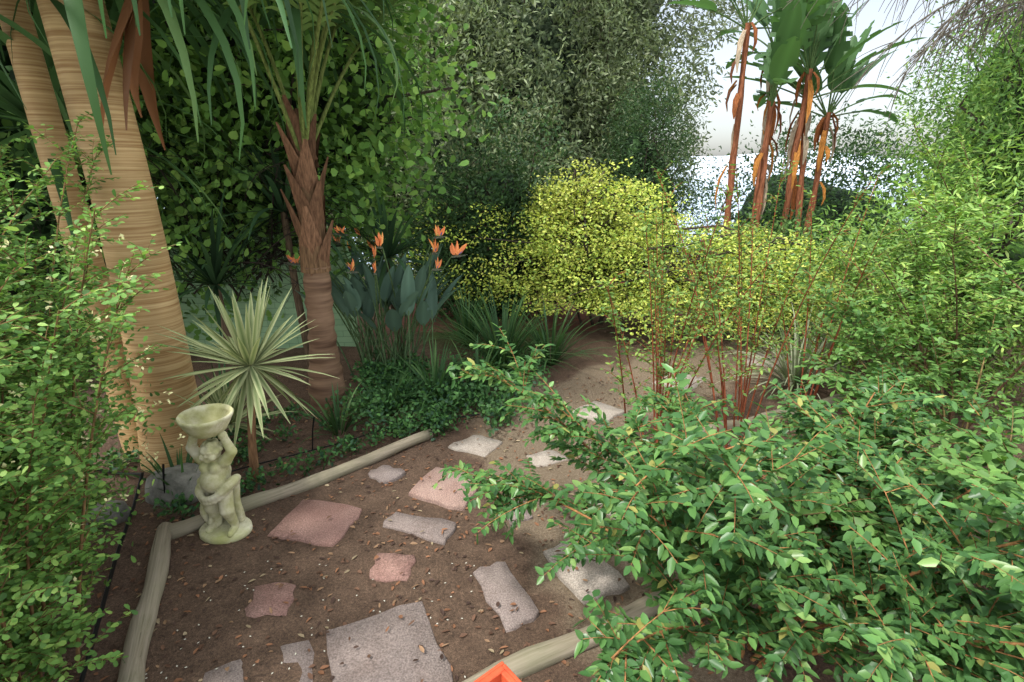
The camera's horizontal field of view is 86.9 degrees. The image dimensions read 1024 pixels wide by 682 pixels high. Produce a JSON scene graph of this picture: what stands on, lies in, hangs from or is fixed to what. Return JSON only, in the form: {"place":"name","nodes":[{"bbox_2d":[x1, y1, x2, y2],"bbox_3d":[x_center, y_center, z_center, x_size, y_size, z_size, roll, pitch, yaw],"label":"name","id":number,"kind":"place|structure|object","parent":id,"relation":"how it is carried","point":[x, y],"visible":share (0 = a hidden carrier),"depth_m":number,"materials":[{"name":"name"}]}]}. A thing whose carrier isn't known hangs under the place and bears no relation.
{"place":"outdoors","nodes":[
{"label":"outdoors","id":0,"kind":"place"},
{"bbox_2d":[0,12,227,375],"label":"shrub","id":1,"kind":"object","parent":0,"point":[22,185],"depth_m":5.03,"materials":[{"name":"green plant"}]},
{"bbox_2d":[11,150,1023,681],"bbox_3d":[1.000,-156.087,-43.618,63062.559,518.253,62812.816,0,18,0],"label":"ground","id":2,"kind":"structure","parent":0,"point":[227,602],"depth_m":3.29,"materials":[{"name":"brown soil"}]},
{"bbox_2d":[0,0,138,454],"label":"trunk","id":3,"kind":"object","parent":2,"relation":"on","point":[34,83],"visible":0.52,"depth_m":3.70,"materials":[{"name":"brown plant"}]},
{"bbox_2d":[0,111,184,681],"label":"shrub","id":4,"kind":"object","parent":2,"relation":"on","point":[46,433],"depth_m":2.30,"materials":[{"name":"green plant"}]},
{"bbox_2d":[80,500,129,527],"bbox_3d":[-2.644,1.133,3.512,0.280,0.180,0.217,0,18,0],"label":"rock","id":5,"kind":"object","parent":2,"relation":"on","point":[123,506],"visible":0.39,"depth_m":3.47,"materials":[{"name":"grey stone"}]},
{"bbox_2d":[117,522,171,681],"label":"log","id":6,"kind":"object","parent":2,"relation":"on","point":[139,636],"visible":0.94,"depth_m":2.71,"materials":[{"name":"wood"}]},
{"bbox_2d":[145,462,200,507],"bbox_3d":[-2.322,1.007,3.767,0.447,0.310,0.336,0,18,0],"label":"rock","id":7,"kind":"object","parent":2,"relation":"on","point":[177,481],"visible":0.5,"depth_m":3.64,"materials":[{"name":"grey stone"}]},
{"bbox_2d":[26,232,358,352],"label":"green wall","id":8,"kind":"structure","parent":2,"relation":"on","point":[344,337],"depth_m":6.66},
{"bbox_2d":[175,403,252,543],"bbox_3d":[-1.801,0.813,3.293,0.324,0.818,0.294,2,18,8],"label":"garden statue","id":9,"kind":"object","parent":2,"relation":"on","point":[222,512],"visible":1,"depth_m":3.24,"materials":[{"name":"stone"}]},
{"bbox_2d":[152,277,336,482],"bbox_3d":[-1.854,0.305,3.803,1.357,1.474,1.216,0,18,0],"label":"yucca","id":10,"kind":"object","parent":2,"relation":"on","point":[244,351],"depth_m":3.64,"materials":[{"name":"green plant"}]},
{"bbox_2d":[0,0,490,472],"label":"palm tree","id":11,"kind":"object","parent":2,"relation":"on","point":[131,20],"depth_m":3.64,"materials":[{"name":"brown plant"}]},
{"bbox_2d":[0,0,508,349],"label":"tree","id":12,"kind":"object","parent":2,"relation":"on","point":[389,149],"depth_m":5.41,"materials":[{"name":"green plant"}]},
{"bbox_2d":[10,91,405,311],"bbox_3d":[-3.162,-1.375,5.437,3.895,2.287,3.111,0,18,0],"label":"shrub","id":13,"kind":"object","parent":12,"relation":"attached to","point":[269,255],"visible":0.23,"depth_m":5.54,"materials":[{"name":"green plant"}]},
{"bbox_2d":[78,414,478,681],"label":"irrigation pipe","id":14,"kind":"object","parent":2,"relation":"on","point":[98,622],"visible":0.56,"depth_m":3.32,"materials":[{"name":"black plastic"}]},
{"bbox_2d":[158,429,432,539],"bbox_3d":[-1.417,1.002,3.948,1.990,0.117,0.142,-15,24,-40],"label":"log","id":15,"kind":"object","parent":2,"relation":"on","point":[197,522],"visible":0.85,"depth_m":3.87,"materials":[{"name":"beige wood"}]},
{"bbox_2d":[161,117,462,388],"bbox_3d":[-2.130,-0.913,5.542,3.181,2.724,2.375,0,18,0],"label":"cordyline","id":16,"kind":"object","parent":2,"relation":"on","point":[211,272],"depth_m":5.38,"materials":[{"name":"green plant"}]},
{"bbox_2d":[75,347,552,521],"bbox_3d":[-1.409,0.572,4.912,4.370,0.410,2.217,-9,20,-26],"label":"groundcover","id":17,"kind":"object","parent":2,"relation":"on","point":[437,417],"visible":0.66,"depth_m":4.75,"materials":[{"name":"green plant"}]},
{"bbox_2d":[223,0,419,410],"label":"palm","id":18,"kind":"object","parent":2,"relation":"on","point":[301,146],"depth_m":4.61,"materials":[{"name":"brown plant"}]},
{"bbox_2d":[117,278,613,505],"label":"grass leaves","id":19,"kind":"object","parent":2,"relation":"on","point":[467,334],"visible":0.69,"depth_m":5.89,"materials":[{"name":"green plant"}]},
{"bbox_2d":[202,465,538,681],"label":"stones","id":20,"kind":"object","parent":2,"relation":"on","point":[394,651],"depth_m":2.77,"materials":[{"name":"stone"}]},
{"bbox_2d":[283,233,464,378],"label":"strelitzia stalks","id":21,"kind":"object","parent":2,"relation":"on","point":[408,338],"visible":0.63,"depth_m":5.70,"materials":[{"name":"green plant"}]},
{"bbox_2d":[286,225,466,331],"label":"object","id":22,"kind":"object","parent":2,"relation":"on","point":[357,295],"depth_m":5.38,"materials":[{"name":"green plant"}]},
{"bbox_2d":[36,374,836,681],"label":"litter","id":23,"kind":"object","parent":2,"relation":"on","point":[421,647],"visible":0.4,"depth_m":3.02,"materials":[{"name":"brown plant"}]},
{"bbox_2d":[408,467,481,510],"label":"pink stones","id":24,"kind":"object","parent":2,"relation":"on","point":[444,496],"visible":0.67,"depth_m":3.79,"materials":[{"name":"pink stone"}]},
{"bbox_2d":[326,0,618,298],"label":"olive","id":25,"kind":"object","parent":2,"relation":"on","point":[463,56],"depth_m":9.51,"materials":[{"name":"green plant"}]},
{"bbox_2d":[394,80,598,323],"bbox_3d":[-0.252,-1.575,7.864,3.283,3.975,2.302,0,18,0],"label":"bush","id":26,"kind":"object","parent":2,"relation":"on","point":[451,189],"depth_m":7.56,"materials":[{"name":"green plant"}]},
{"bbox_2d":[474,661,521,681],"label":"red planter","id":27,"kind":"object","parent":2,"relation":"on","point":[501,671],"visible":1,"depth_m":1.59,"materials":[{"name":"ceramic"}]},
{"bbox_2d":[362,0,716,286],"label":"olive","id":28,"kind":"object","parent":2,"relation":"on","point":[601,66],"depth_m":10.26,"materials":[{"name":"green plant"}]},
{"bbox_2d":[389,0,756,112],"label":"olive","id":29,"kind":"object","parent":2,"relation":"on","point":[680,29],"depth_m":11.77,"materials":[{"name":"green plant"}]},
{"bbox_2d":[462,579,693,681],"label":"log","id":30,"kind":"object","parent":2,"relation":"on","point":[528,661],"visible":0.27,"depth_m":2.50,"materials":[{"name":"beige wood"}]},
{"bbox_2d":[448,353,790,604],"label":"pale stones","id":31,"kind":"object","parent":2,"relation":"on","point":[603,576],"visible":0.45,"depth_m":3.21,"materials":[{"name":"grey stone"}]},
{"bbox_2d":[539,0,725,285],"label":"olive","id":32,"kind":"object","parent":2,"relation":"on","point":[655,20],"depth_m":11.69,"materials":[{"name":"green plant"}]},
{"bbox_2d":[587,58,717,260],"bbox_3d":[2.541,-2.142,10.071,2.505,5.627,2.090,0,18,0],"label":"tree","id":33,"kind":"object","parent":2,"relation":"on","point":[671,129],"depth_m":9.55,"materials":[{"name":"green plant"}]},
{"bbox_2d":[432,322,1023,681],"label":"shrub","id":34,"kind":"object","parent":2,"relation":"on","point":[728,555],"depth_m":1.94,"materials":[{"name":"green plant"}]},
{"bbox_2d":[702,393,848,432],"bbox_3d":[2.431,0.670,4.962,1.912,0.118,0.145,-8,19,-22],"label":"log","id":35,"kind":"object","parent":2,"relation":"on","point":[737,422],"visible":0.29,"depth_m":4.85,"materials":[{"name":"wood"}]},
{"bbox_2d":[665,191,912,321],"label":"leaves","id":36,"kind":"object","parent":2,"relation":"on","point":[786,222],"depth_m":9.05,"materials":[{"name":"green plant"}]},
{"bbox_2d":[715,302,872,404],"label":"spiky plant","id":37,"kind":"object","parent":2,"relation":"on","point":[793,371],"depth_m":5.66,"materials":[{"name":"green plant"}]},
{"bbox_2d":[677,95,948,280],"bbox_3d":[9.072,-2.599,15.004,7.880,8.622,8.936,0,18,0],"label":"bush","id":38,"kind":"object","parent":2,"relation":"on","point":[847,154],"depth_m":13.99,"materials":[{"name":"green plant"}]},
{"bbox_2d":[711,124,1023,430],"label":"leaves","id":39,"kind":"object","parent":2,"relation":"on","point":[901,214],"depth_m":5.15,"materials":[{"name":"green plant"}]},
{"bbox_2d":[752,262,1023,599],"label":"shrub","id":40,"kind":"object","parent":2,"relation":"on","point":[1004,482],"depth_m":3.47,"materials":[{"name":"green plant"}]},
{"bbox_2d":[782,0,1023,127],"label":"fronds","id":41,"kind":"object","parent":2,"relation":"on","point":[965,10],"visible":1,"depth_m":6.68,"materials":[{"name":"brown plant"}]},
{"bbox_2d":[803,112,1023,430],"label":"shrub","id":42,"kind":"object","parent":2,"relation":"on","point":[927,261],"depth_m":4.50,"materials":[{"name":"green plant"}]},
{"bbox_2d":[824,194,1022,350],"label":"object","id":43,"kind":"object","parent":2,"relation":"on","point":[914,243],"depth_m":8.09,"materials":[{"name":"green plant"}]},
{"bbox_2d":[845,0,1023,255],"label":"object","id":44,"kind":"object","parent":2,"relation":"on","point":[922,112],"depth_m":10.41,"materials":[{"name":"green plant"}]},
{"bbox_2d":[887,1,1023,242],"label":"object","id":45,"kind":"object","parent":2,"relation":"on","point":[989,116],"depth_m":7.64,"materials":[{"name":"green plant"}]},
{"bbox_2d":[521,157,646,325],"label":"bush","id":46,"kind":"object","parent":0,"point":[567,195],"depth_m":6.89,"materials":[{"name":"yellow plant"}]},
{"bbox_2d":[507,176,695,324],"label":"bush","id":47,"kind":"object","parent":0,"point":[594,253],"depth_m":6.76,"materials":[{"name":"yellow plant"}]},
{"bbox_2d":[393,182,846,328],"bbox_3d":[1.145,-1.034,7.398,6.277,2.248,2.964,0,18,0],"label":"bush","id":48,"kind":"object","parent":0,"point":[619,295],"depth_m":6.88,"materials":[{"name":"yellow plant"}]},
{"bbox_2d":[586,230,891,348],"bbox_3d":[3.280,-0.586,6.997,4.563,1.699,2.351,0,18,0],"label":"bush","id":49,"kind":"object","parent":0,"point":[638,314],"depth_m":6.66,"materials":[{"name":"green plant"}]},
{"bbox_2d":[595,157,907,460],"bbox_3d":[1.784,-0.238,4.188,3.549,2.269,1.541,-12,21,-32],"label":"shrub","id":50,"kind":"object","parent":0,"point":[667,309],"depth_m":4.09,"materials":[{"name":"green plant"}]},
{"bbox_2d":[668,0,927,248],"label":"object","id":51,"kind":"object","parent":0,"point":[797,150],"depth_m":10.10,"materials":[{"name":"plant"}]},
{"bbox_2d":[631,0,1016,159],"label":"sky","id":52,"kind":"structure","parent":0,"point":[722,120],"materials":[{"name":"white"}]}
]}

